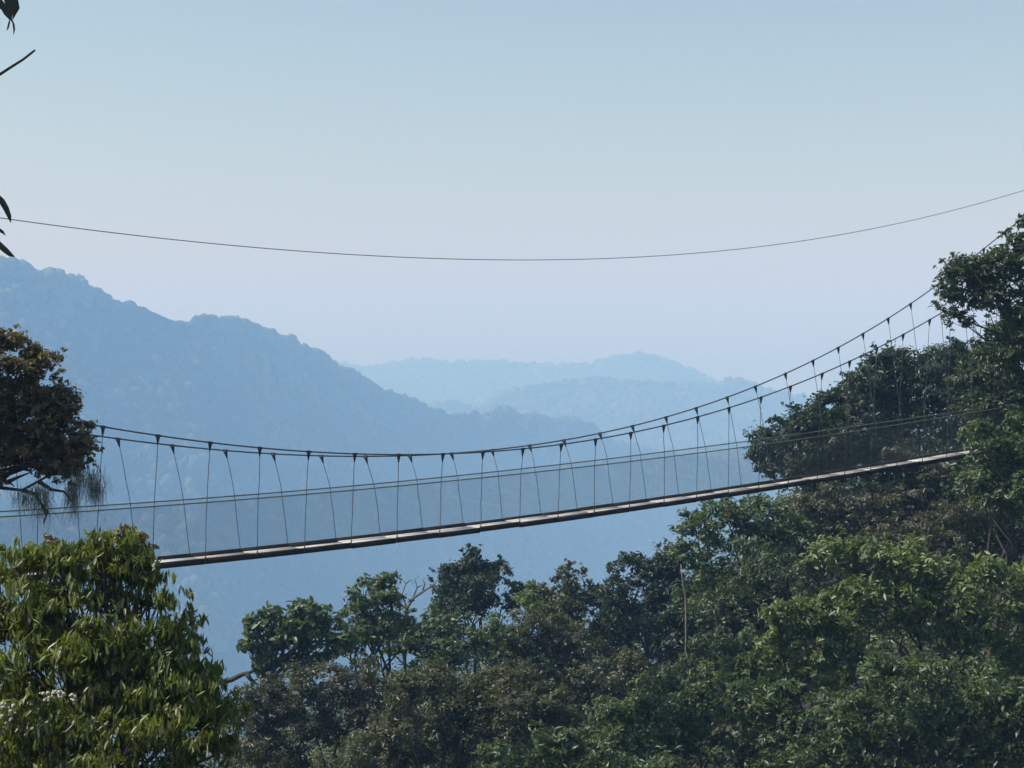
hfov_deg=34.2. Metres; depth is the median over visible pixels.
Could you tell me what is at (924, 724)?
broadleaf tree
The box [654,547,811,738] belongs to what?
broadleaf tree
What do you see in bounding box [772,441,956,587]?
broadleaf tree
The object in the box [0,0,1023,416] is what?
sky
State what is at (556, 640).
broadleaf tree
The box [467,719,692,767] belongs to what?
broadleaf tree
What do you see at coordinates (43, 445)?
broadleaf tree
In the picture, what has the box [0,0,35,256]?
overhanging tree
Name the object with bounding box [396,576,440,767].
bare tree
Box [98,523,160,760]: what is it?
broadleaf tree
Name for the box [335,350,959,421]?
forest
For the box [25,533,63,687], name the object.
broadleaf tree
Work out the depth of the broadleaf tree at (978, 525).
59.77 m
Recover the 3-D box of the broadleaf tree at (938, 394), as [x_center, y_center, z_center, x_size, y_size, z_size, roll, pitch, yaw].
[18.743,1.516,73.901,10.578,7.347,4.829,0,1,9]
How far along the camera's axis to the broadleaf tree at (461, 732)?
52.39 m
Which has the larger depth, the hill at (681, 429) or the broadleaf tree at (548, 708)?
the hill at (681, 429)
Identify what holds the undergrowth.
on the ground
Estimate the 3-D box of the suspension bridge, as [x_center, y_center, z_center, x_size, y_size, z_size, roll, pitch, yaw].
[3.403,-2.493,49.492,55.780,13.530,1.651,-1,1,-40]
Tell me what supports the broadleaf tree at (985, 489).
on the ground
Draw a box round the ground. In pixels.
[329,456,1023,767]
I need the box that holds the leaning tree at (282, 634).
[223,595,364,758]
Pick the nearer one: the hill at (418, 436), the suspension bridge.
the suspension bridge
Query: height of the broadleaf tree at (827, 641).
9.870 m
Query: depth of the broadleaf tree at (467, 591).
73.77 m
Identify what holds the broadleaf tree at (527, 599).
on the ground
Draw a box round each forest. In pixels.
[0,255,801,767]
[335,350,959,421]
[427,376,940,479]
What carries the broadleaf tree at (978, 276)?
on the ground
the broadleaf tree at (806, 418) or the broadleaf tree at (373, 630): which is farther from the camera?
the broadleaf tree at (806, 418)
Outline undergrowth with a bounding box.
[149,396,1023,767]
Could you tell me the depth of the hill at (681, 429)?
3716.02 m
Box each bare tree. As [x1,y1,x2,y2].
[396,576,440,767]
[680,564,687,765]
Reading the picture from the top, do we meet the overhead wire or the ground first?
the overhead wire
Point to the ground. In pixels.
(880, 618)
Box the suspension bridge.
[0,217,1022,582]
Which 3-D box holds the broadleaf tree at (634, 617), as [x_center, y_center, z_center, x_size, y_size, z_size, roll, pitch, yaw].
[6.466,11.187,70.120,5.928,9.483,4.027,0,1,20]
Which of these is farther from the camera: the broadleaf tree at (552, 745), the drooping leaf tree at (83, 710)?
the broadleaf tree at (552, 745)
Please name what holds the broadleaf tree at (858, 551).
on the ground
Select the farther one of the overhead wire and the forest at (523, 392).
the forest at (523, 392)
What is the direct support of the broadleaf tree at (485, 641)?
on the ground
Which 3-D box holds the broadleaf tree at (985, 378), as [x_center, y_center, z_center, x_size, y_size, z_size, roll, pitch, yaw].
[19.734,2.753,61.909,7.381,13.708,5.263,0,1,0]
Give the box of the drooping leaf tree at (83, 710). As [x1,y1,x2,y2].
[0,526,260,767]
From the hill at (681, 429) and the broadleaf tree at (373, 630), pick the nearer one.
the broadleaf tree at (373, 630)
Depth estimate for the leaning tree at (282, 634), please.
60.00 m
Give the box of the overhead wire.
[0,190,1023,259]
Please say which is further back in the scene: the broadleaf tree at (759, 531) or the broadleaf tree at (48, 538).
the broadleaf tree at (759, 531)
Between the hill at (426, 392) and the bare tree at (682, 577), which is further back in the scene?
the hill at (426, 392)
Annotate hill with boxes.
[0,274,789,766]
[357,355,703,406]
[439,379,939,487]
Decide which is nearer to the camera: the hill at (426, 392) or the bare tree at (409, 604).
the bare tree at (409, 604)
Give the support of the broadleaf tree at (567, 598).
on the ground
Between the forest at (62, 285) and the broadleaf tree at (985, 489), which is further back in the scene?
the forest at (62, 285)
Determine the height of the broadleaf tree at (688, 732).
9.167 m
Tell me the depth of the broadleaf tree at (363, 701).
55.81 m
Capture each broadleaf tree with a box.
[0,323,113,535]
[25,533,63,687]
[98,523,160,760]
[223,651,449,767]
[302,656,515,767]
[329,570,437,762]
[365,600,542,767]
[422,543,527,674]
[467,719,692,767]
[477,659,590,767]
[493,601,661,728]
[515,579,548,744]
[523,558,652,708]
[566,668,850,767]
[585,538,730,743]
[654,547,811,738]
[664,493,818,724]
[696,591,903,767]
[742,366,920,589]
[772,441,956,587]
[780,634,1023,767]
[793,524,1023,761]
[828,336,1018,449]
[859,497,1023,661]
[928,213,1023,393]
[937,288,1023,529]
[949,405,1023,723]

